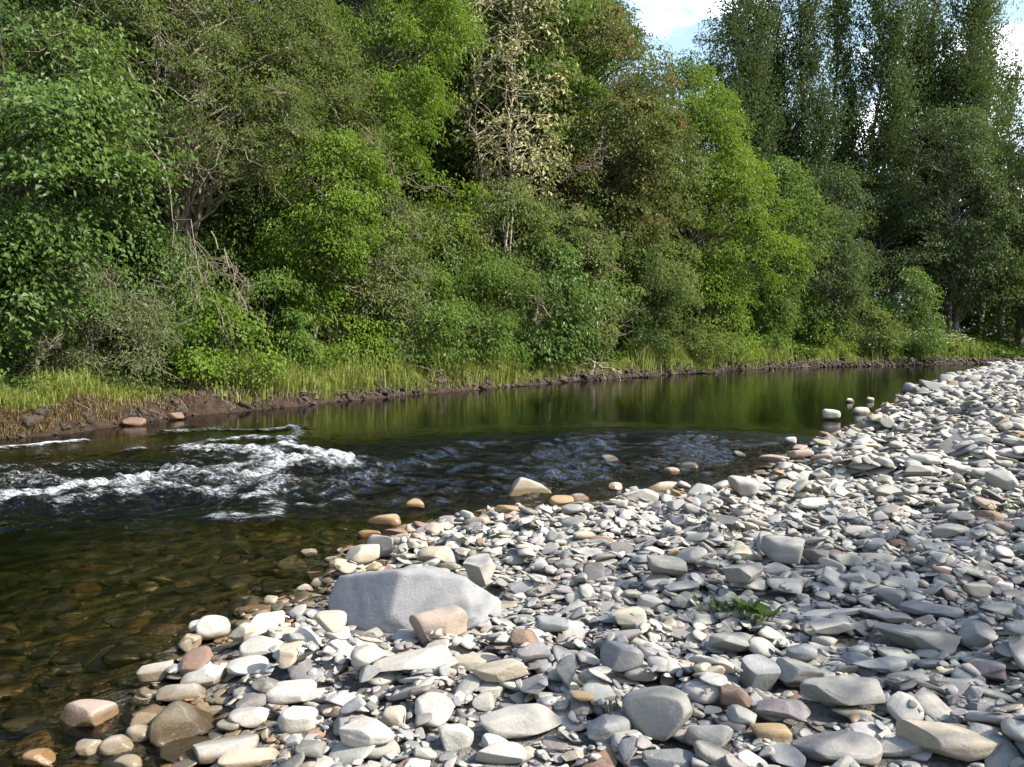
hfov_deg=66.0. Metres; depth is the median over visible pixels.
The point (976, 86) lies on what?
poplar tree
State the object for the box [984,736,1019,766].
stone
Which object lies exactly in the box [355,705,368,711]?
stone
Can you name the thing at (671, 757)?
stone
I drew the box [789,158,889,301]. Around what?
round tree
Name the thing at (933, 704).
stone
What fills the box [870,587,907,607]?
stone
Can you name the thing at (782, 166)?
alder tree
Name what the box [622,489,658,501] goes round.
stone
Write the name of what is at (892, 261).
round tree
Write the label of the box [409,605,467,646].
stone
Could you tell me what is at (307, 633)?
stone
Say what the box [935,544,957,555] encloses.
stone
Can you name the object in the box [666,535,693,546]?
stone
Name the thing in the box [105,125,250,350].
dead branch
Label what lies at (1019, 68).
poplar tree
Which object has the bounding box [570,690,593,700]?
stone
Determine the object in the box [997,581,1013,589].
stone
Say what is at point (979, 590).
stone
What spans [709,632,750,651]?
stone
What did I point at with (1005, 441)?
stone
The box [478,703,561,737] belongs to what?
stone
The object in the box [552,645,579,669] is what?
stone
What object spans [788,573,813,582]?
stone
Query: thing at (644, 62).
tree
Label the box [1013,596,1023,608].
stone
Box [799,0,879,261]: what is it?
poplar tree
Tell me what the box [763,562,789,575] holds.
stone
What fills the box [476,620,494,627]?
stone
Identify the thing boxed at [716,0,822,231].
poplar tree
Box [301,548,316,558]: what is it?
stone
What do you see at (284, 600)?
stone
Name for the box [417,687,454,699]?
stone
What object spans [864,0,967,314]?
poplar tree
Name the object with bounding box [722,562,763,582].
stone
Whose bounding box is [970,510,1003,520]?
stone
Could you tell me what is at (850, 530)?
stone
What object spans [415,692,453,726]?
stone
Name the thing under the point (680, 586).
stone
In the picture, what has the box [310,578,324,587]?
stone
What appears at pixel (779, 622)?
stone
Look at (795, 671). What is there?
stone
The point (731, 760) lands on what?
stone
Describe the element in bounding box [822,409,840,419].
stone
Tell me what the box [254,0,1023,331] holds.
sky
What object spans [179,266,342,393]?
bank shrub
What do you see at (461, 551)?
stone
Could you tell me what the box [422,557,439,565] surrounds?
stone
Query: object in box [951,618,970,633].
stone
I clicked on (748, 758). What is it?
stone
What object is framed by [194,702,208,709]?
stone
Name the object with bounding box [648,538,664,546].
stone
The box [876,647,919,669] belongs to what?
stone
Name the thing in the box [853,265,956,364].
bank shrub
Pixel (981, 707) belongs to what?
stone
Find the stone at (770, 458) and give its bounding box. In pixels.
[759,454,788,462]
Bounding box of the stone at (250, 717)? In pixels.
[227,707,270,727]
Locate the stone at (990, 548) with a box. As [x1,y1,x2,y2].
[986,544,1007,565]
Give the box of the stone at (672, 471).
[663,467,679,477]
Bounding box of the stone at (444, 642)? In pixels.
[426,635,448,646]
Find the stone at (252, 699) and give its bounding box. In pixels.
[235,691,266,708]
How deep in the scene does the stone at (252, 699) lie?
3.65 m
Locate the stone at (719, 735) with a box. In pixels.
[684,724,732,746]
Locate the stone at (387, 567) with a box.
[374,566,392,570]
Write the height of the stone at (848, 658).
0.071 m
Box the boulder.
[328,565,501,633]
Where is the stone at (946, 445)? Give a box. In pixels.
[938,432,971,461]
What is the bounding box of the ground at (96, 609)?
[0,1,1023,766]
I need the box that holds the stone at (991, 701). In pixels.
[982,695,1008,712]
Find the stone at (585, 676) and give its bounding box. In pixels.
[578,666,611,682]
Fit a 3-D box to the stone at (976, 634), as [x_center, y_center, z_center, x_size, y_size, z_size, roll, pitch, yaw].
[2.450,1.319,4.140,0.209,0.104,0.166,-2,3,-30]
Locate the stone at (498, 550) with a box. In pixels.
[488,546,504,555]
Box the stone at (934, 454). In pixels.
[925,452,941,458]
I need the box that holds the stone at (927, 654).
[913,649,939,659]
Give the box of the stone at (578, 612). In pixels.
[569,606,585,618]
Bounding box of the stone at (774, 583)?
[766,578,803,593]
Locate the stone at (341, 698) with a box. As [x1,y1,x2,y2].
[325,691,356,705]
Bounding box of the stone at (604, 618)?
[597,614,616,622]
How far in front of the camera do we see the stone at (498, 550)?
6.19 m
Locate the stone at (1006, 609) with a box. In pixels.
[979,601,1016,617]
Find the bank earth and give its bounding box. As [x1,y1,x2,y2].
[0,355,1023,438]
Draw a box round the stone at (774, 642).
[764,626,785,647]
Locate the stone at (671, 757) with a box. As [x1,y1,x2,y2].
[642,748,696,766]
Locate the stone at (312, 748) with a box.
[294,740,325,757]
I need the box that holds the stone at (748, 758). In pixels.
[737,750,766,766]
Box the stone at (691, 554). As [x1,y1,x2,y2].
[674,546,706,562]
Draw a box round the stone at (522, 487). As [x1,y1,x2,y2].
[505,477,551,502]
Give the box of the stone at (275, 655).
[272,646,280,659]
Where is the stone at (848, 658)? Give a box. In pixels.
[839,651,877,676]
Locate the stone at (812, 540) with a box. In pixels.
[804,537,826,544]
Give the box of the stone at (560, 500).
[549,495,573,505]
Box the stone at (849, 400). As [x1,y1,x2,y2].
[845,398,853,401]
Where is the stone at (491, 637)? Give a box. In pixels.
[487,634,513,645]
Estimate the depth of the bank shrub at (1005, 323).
89.61 m
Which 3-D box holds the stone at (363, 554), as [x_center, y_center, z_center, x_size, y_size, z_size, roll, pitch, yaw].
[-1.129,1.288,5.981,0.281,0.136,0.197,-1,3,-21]
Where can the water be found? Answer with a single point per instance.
(792, 396)
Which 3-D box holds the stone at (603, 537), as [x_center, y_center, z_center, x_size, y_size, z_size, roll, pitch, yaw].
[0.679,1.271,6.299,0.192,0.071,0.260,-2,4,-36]
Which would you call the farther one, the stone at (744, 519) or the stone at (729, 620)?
the stone at (744, 519)
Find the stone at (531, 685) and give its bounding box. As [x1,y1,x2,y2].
[518,674,545,694]
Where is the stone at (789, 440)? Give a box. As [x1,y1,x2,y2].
[783,437,796,443]
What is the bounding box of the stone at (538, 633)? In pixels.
[527,628,545,641]
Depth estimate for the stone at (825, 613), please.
4.58 m
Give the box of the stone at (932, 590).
[922,584,945,596]
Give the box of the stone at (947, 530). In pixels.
[932,523,969,537]
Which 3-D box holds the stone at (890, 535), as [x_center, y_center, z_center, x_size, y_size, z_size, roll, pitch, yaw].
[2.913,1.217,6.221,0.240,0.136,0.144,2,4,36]
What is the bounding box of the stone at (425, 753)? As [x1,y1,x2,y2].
[413,747,436,759]
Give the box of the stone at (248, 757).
[217,747,279,766]
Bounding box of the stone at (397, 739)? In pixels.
[393,731,403,741]
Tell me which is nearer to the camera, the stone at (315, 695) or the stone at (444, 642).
the stone at (315, 695)
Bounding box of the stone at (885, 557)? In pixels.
[858,553,896,563]
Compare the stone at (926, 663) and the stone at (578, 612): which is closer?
the stone at (926, 663)
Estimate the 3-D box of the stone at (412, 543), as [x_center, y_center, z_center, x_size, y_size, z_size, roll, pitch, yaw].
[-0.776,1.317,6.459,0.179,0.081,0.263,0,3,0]
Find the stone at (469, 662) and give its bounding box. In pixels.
[450,653,501,670]
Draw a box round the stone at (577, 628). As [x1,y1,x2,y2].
[562,618,589,638]
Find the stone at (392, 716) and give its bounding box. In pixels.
[380,705,406,727]
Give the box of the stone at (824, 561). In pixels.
[817,557,845,572]
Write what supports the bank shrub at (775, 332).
on the ground at (96, 609)
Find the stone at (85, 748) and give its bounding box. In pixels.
[75,739,101,757]
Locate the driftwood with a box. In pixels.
[580,357,623,379]
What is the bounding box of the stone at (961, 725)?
[947,723,967,728]
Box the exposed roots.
[4,355,951,427]
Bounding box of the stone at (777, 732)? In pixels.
[749,723,791,742]
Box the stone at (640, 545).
[634,536,654,551]
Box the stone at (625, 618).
[612,606,646,629]
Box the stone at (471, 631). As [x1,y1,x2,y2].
[459,630,479,636]
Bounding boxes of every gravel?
[0,436,825,766]
[107,360,1023,766]
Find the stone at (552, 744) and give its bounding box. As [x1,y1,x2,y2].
[541,736,567,752]
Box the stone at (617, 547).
[609,542,635,555]
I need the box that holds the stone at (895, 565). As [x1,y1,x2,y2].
[890,561,909,570]
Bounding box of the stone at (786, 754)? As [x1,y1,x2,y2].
[768,742,805,766]
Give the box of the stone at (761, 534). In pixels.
[756,531,771,555]
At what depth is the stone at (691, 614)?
4.59 m
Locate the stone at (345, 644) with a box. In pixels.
[330,638,362,659]
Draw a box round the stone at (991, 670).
[967,658,1006,680]
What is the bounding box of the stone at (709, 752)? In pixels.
[693,740,729,766]
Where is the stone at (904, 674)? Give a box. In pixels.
[885,670,929,687]
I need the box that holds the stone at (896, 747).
[878,737,923,756]
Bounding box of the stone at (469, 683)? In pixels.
[454,673,479,694]
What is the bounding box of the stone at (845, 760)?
[831,754,855,766]
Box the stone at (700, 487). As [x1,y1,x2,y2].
[688,483,716,495]
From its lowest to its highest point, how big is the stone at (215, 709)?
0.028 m
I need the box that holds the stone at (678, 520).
[669,515,691,525]
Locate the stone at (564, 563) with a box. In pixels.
[554,558,577,568]
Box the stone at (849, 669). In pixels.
[835,665,857,673]
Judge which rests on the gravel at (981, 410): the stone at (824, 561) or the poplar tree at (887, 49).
the stone at (824, 561)
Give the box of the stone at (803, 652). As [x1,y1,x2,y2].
[786,643,816,661]
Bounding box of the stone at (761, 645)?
[747,637,774,657]
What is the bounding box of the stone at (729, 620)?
[720,615,743,630]
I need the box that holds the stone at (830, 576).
[821,566,849,591]
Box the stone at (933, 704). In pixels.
[914,687,956,722]
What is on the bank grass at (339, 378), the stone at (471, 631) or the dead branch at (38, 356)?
the dead branch at (38, 356)
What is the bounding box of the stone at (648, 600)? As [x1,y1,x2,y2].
[636,594,662,607]
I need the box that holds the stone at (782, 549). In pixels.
[760,535,804,564]
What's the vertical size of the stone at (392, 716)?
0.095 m
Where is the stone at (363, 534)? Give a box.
[357,530,380,539]
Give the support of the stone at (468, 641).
on the gravel at (981, 410)
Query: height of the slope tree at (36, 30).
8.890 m
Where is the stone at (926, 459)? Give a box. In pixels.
[908,454,941,463]
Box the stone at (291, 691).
[265,679,316,703]
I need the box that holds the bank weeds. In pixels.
[3,335,863,396]
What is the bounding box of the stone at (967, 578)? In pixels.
[933,566,973,585]
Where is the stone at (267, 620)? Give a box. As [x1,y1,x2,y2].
[250,610,284,636]
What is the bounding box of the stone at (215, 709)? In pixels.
[204,705,222,714]
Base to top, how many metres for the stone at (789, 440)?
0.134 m
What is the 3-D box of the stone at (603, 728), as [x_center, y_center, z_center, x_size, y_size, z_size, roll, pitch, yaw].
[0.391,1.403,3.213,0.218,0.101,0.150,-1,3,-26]
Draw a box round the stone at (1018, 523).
[1012,518,1023,530]
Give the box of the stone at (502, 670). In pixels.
[472,658,528,681]
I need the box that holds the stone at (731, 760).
[723,753,746,766]
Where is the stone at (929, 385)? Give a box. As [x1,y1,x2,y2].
[919,379,944,390]
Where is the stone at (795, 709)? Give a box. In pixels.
[755,699,810,720]
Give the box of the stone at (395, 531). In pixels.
[385,528,408,535]
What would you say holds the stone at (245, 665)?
on the ground at (96, 609)
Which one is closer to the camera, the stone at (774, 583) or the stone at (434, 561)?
the stone at (774, 583)
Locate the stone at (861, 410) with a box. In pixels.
[853,407,870,413]
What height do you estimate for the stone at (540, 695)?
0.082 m
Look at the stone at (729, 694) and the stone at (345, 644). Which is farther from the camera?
the stone at (345, 644)
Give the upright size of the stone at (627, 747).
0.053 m
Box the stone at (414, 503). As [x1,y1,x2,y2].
[404,498,423,510]
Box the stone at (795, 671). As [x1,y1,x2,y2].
[775,657,824,682]
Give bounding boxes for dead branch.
[18,328,66,376]
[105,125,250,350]
[122,39,183,99]
[194,231,265,318]
[340,131,455,223]
[513,284,550,321]
[561,131,615,182]
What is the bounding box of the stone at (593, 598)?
[580,596,597,601]
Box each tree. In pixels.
[0,0,209,387]
[0,0,270,289]
[0,0,302,158]
[0,0,335,355]
[1,0,115,86]
[43,169,234,350]
[65,0,398,163]
[109,147,340,345]
[114,0,429,195]
[159,0,428,355]
[191,180,364,355]
[232,0,493,345]
[236,122,410,351]
[288,0,551,216]
[309,0,629,275]
[342,169,504,330]
[373,0,627,170]
[411,0,632,249]
[438,0,589,332]
[447,175,568,331]
[470,0,699,340]
[483,186,649,342]
[539,0,647,227]
[560,163,700,342]
[572,72,712,340]
[603,52,812,331]
[623,28,667,111]
[630,48,709,154]
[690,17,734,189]
[693,0,796,240]
[708,154,846,343]
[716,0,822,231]
[751,198,883,342]
[768,0,862,273]
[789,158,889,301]
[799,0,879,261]
[820,180,965,321]
[822,0,936,291]
[859,219,1016,331]
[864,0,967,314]
[872,101,1023,332]
[898,0,967,322]
[908,0,1020,329]
[946,0,1023,330]
[948,105,1023,341]
[986,25,1023,337]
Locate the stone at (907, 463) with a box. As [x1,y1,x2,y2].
[904,460,926,468]
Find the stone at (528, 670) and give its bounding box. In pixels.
[519,663,531,677]
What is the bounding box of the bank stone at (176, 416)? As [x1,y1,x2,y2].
[167,412,183,419]
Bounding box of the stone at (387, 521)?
[367,514,400,531]
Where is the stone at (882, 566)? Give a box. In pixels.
[869,562,892,578]
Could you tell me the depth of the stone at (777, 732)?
3.21 m
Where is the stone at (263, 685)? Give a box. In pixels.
[251,677,279,693]
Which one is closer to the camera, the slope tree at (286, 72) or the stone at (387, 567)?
the stone at (387, 567)
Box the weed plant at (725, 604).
[692,593,743,622]
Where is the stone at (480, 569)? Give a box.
[463,553,495,586]
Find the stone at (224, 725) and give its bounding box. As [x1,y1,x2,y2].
[216,719,239,730]
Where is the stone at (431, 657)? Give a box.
[373,645,458,671]
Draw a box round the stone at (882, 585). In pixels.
[876,584,904,591]
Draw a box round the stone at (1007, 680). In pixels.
[1002,675,1017,685]
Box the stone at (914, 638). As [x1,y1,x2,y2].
[875,620,961,654]
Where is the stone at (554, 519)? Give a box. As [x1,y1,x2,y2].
[547,515,568,523]
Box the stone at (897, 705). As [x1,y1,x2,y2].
[886,691,923,720]
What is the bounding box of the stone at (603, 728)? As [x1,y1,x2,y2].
[587,710,631,743]
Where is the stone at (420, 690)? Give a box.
[407,685,431,696]
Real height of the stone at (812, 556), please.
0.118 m
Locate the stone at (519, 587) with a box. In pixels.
[507,580,533,593]
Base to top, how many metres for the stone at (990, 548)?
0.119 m
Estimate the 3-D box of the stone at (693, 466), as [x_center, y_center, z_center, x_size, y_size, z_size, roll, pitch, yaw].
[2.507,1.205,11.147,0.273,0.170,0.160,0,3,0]
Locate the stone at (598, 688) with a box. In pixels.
[581,677,615,706]
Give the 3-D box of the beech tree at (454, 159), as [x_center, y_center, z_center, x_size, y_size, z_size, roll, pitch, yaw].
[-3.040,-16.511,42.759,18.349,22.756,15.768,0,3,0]
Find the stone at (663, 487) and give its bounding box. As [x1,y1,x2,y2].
[648,481,678,492]
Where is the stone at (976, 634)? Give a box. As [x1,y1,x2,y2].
[958,621,997,646]
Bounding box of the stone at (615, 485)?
[608,482,621,490]
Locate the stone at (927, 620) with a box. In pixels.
[906,615,935,626]
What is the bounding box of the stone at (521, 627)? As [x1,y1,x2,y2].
[513,626,544,632]
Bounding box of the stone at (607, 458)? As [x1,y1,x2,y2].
[597,455,618,469]
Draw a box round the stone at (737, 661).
[731,658,740,670]
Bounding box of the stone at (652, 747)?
[636,744,655,750]
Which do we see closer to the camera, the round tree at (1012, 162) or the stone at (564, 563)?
the stone at (564, 563)
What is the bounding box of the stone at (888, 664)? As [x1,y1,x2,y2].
[849,656,906,673]
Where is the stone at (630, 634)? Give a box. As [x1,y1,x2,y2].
[596,629,639,648]
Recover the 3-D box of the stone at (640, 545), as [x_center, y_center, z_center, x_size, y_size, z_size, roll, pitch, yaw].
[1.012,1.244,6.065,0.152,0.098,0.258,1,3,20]
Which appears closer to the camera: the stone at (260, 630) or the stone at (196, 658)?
the stone at (196, 658)
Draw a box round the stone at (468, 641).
[459,634,480,648]
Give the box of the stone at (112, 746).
[99,734,133,758]
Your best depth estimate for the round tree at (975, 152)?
72.85 m
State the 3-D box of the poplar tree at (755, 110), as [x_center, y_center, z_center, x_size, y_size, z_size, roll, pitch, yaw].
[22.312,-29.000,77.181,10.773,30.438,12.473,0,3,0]
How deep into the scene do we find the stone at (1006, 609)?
4.46 m
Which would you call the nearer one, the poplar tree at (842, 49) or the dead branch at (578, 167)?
the dead branch at (578, 167)
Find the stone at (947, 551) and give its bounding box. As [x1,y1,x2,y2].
[919,549,953,556]
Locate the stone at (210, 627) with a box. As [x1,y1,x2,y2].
[196,615,230,640]
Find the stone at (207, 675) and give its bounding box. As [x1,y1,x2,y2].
[180,664,225,687]
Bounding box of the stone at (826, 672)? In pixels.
[819,669,838,676]
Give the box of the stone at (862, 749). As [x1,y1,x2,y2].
[792,731,882,765]
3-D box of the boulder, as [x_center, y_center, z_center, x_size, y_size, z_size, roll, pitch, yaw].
[-0.622,1.322,4.761,1.116,0.422,0.437,0,3,9]
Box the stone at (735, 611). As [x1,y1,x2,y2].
[723,595,751,619]
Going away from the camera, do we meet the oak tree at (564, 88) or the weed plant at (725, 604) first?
the weed plant at (725, 604)
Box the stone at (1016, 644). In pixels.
[1008,635,1023,669]
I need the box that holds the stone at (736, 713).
[726,704,756,724]
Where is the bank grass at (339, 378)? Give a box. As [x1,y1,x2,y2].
[0,318,990,411]
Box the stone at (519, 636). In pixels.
[510,628,539,645]
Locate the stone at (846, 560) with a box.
[829,553,862,567]
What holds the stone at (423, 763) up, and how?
on the ground at (96, 609)
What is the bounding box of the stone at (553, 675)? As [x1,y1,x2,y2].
[548,669,561,680]
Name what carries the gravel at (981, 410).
on the ground at (96, 609)
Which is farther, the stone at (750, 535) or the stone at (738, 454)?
the stone at (738, 454)
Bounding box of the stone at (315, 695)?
[306,687,336,702]
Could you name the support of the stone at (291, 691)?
on the ground at (96, 609)
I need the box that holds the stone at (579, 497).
[570,493,590,502]
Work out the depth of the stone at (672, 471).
10.56 m
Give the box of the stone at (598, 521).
[595,519,614,531]
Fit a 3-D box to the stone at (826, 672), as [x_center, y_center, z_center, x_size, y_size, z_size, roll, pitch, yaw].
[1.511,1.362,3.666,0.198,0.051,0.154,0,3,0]
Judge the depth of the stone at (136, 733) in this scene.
3.48 m
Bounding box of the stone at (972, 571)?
[961,566,989,578]
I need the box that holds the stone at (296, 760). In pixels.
[279,752,304,766]
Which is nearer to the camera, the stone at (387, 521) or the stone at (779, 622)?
the stone at (779, 622)
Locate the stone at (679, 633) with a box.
[666,627,694,641]
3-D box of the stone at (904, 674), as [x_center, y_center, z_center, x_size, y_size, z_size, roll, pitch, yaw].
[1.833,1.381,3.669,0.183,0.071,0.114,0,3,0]
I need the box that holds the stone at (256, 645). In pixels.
[239,635,283,657]
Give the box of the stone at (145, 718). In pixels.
[130,712,158,725]
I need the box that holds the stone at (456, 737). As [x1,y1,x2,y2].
[438,723,473,750]
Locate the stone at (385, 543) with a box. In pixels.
[367,534,392,556]
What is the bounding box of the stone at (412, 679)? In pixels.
[400,675,440,682]
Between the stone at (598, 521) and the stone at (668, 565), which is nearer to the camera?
the stone at (668, 565)
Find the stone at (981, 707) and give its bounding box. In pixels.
[967,702,992,711]
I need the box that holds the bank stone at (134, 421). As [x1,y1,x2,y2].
[121,417,145,427]
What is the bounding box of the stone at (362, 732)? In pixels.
[339,719,394,746]
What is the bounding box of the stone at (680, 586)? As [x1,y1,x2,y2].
[664,580,699,591]
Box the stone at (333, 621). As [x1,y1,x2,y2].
[314,610,346,632]
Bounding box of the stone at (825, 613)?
[801,608,866,617]
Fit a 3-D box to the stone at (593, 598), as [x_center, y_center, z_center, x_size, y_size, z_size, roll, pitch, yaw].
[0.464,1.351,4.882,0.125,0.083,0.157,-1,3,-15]
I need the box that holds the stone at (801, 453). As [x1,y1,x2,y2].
[786,448,813,458]
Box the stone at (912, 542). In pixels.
[907,538,923,551]
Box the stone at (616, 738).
[611,729,642,753]
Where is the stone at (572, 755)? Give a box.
[561,750,583,760]
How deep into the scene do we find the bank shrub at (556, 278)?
34.95 m
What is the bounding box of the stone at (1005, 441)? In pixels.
[1002,438,1023,445]
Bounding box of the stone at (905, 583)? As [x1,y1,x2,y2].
[883,576,918,589]
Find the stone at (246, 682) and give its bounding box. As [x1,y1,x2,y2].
[238,678,254,684]
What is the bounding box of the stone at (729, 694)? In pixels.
[719,683,752,708]
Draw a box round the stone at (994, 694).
[976,686,1017,702]
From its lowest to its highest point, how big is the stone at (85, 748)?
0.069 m
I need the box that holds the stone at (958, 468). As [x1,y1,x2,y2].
[944,463,970,473]
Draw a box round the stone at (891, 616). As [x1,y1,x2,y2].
[857,609,912,622]
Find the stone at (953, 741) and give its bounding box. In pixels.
[895,719,1001,761]
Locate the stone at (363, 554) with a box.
[344,544,379,563]
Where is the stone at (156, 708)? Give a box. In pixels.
[131,704,163,716]
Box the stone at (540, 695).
[534,692,567,706]
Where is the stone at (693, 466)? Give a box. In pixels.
[680,462,698,474]
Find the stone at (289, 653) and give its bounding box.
[278,640,302,668]
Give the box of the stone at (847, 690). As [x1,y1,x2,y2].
[800,676,886,705]
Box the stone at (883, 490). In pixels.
[873,485,901,497]
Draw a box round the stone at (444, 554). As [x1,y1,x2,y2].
[417,546,454,563]
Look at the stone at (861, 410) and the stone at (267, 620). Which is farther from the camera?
the stone at (861, 410)
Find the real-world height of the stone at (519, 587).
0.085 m
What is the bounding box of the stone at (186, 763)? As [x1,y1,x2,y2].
[171,759,198,766]
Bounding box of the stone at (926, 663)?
[916,659,940,667]
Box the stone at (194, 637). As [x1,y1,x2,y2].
[175,633,201,651]
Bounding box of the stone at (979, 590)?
[963,582,991,597]
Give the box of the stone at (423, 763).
[404,758,430,766]
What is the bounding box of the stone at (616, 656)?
[600,641,643,671]
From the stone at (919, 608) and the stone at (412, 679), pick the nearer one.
the stone at (412, 679)
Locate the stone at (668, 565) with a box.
[647,555,687,575]
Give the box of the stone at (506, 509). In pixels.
[494,505,518,513]
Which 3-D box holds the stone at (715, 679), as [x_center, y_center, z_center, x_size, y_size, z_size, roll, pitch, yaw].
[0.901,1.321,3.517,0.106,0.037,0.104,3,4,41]
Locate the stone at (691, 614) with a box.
[687,611,707,620]
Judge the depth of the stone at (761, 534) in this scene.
5.95 m
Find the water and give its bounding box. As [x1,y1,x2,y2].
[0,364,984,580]
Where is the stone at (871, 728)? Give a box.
[848,721,891,739]
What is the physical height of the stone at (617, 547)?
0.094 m
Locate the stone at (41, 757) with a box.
[22,748,55,766]
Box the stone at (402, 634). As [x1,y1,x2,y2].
[391,629,417,640]
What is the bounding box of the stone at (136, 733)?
[125,724,149,743]
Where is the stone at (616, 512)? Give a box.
[611,508,625,516]
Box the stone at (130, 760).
[112,754,142,766]
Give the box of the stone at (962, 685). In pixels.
[944,678,973,696]
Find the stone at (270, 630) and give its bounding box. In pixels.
[266,626,297,641]
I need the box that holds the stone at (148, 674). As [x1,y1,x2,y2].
[136,660,173,684]
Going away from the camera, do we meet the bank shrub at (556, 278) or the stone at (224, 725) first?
the stone at (224, 725)
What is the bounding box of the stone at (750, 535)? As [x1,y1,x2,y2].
[741,530,770,537]
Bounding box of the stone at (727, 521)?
[706,514,739,528]
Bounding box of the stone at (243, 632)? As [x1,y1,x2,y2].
[227,622,256,641]
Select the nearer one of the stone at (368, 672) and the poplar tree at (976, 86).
the stone at (368, 672)
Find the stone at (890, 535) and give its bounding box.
[865,531,898,540]
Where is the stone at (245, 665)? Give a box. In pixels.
[226,655,269,675]
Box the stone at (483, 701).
[472,691,494,711]
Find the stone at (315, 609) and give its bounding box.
[290,608,324,617]
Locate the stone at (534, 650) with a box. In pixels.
[515,642,550,659]
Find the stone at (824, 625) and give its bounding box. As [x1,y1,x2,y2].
[809,617,860,634]
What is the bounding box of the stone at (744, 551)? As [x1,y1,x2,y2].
[726,543,761,560]
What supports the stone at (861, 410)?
on the ground at (96, 609)
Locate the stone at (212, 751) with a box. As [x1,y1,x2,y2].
[192,733,258,763]
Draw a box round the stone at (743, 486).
[727,475,758,495]
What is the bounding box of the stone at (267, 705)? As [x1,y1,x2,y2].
[264,702,288,714]
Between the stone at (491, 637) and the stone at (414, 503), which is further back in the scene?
the stone at (414, 503)
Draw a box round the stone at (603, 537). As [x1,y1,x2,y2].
[589,536,613,545]
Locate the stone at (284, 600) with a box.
[276,597,289,602]
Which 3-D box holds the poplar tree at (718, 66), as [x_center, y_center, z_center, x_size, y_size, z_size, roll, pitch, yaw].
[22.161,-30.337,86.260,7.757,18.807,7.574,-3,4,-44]
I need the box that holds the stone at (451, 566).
[434,562,457,571]
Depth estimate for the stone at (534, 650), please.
3.85 m
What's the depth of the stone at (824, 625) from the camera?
4.17 m
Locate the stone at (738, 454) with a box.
[732,451,744,458]
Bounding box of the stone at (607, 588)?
[599,585,623,596]
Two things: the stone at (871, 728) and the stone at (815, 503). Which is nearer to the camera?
the stone at (871, 728)
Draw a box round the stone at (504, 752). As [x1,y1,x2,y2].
[475,741,526,763]
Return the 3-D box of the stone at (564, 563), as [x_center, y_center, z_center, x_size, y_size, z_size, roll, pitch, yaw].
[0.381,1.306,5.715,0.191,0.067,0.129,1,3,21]
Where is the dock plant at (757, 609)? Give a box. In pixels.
[728,593,783,631]
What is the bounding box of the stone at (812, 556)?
[802,549,834,564]
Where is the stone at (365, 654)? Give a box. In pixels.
[351,644,387,666]
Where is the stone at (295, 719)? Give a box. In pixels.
[277,706,318,733]
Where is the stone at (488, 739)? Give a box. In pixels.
[482,733,506,746]
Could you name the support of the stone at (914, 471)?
on the gravel at (981, 410)
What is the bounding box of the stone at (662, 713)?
[621,685,692,740]
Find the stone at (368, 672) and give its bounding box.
[359,665,382,682]
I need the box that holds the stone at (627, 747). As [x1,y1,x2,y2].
[618,735,637,760]
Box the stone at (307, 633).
[276,626,318,662]
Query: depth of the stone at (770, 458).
10.98 m
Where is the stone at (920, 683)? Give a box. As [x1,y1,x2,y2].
[913,679,944,690]
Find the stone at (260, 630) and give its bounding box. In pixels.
[230,626,266,646]
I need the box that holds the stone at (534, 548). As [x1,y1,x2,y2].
[517,542,538,551]
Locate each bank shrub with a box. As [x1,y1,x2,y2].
[0,308,104,367]
[11,248,197,388]
[35,221,233,373]
[101,290,293,389]
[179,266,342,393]
[242,267,404,381]
[296,171,473,381]
[322,253,494,386]
[370,200,514,360]
[413,239,552,371]
[482,189,643,364]
[486,233,637,375]
[584,236,706,360]
[612,246,748,367]
[661,247,773,370]
[722,287,797,351]
[747,289,865,354]
[810,280,912,357]
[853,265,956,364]
[900,298,940,322]
[932,293,1023,337]
[959,301,1023,337]
[962,241,1023,344]
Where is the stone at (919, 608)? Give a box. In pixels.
[898,600,963,618]
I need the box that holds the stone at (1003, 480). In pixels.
[985,470,1018,489]
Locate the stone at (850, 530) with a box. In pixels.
[844,525,871,537]
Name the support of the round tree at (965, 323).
on the ground at (96, 609)
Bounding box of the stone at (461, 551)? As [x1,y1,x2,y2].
[455,547,470,556]
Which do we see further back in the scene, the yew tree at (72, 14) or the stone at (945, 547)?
the yew tree at (72, 14)
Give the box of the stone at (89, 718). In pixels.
[59,699,118,738]
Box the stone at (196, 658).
[180,646,211,674]
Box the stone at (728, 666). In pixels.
[688,655,734,672]
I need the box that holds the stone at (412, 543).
[407,538,427,548]
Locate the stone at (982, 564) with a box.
[976,559,997,575]
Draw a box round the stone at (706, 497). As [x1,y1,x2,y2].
[694,491,712,501]
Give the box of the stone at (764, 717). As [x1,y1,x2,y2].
[748,694,785,721]
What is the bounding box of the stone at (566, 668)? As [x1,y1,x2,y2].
[555,654,577,688]
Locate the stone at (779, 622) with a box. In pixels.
[759,617,790,628]
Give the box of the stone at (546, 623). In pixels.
[535,615,568,631]
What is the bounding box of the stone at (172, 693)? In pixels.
[156,683,205,701]
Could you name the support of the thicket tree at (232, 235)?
on the ground at (96, 609)
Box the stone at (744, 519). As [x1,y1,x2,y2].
[737,517,752,521]
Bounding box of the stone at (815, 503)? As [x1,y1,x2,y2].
[799,497,828,509]
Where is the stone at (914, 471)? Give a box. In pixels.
[903,465,932,476]
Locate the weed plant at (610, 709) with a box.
[604,696,623,714]
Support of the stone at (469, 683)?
on the ground at (96, 609)
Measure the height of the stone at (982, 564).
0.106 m
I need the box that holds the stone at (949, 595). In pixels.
[940,587,963,604]
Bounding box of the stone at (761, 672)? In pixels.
[740,654,780,691]
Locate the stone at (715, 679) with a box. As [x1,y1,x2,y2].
[699,672,727,686]
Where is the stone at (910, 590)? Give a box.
[904,588,926,593]
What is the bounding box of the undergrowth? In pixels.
[0,38,1023,395]
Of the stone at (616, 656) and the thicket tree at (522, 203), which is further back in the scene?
the thicket tree at (522, 203)

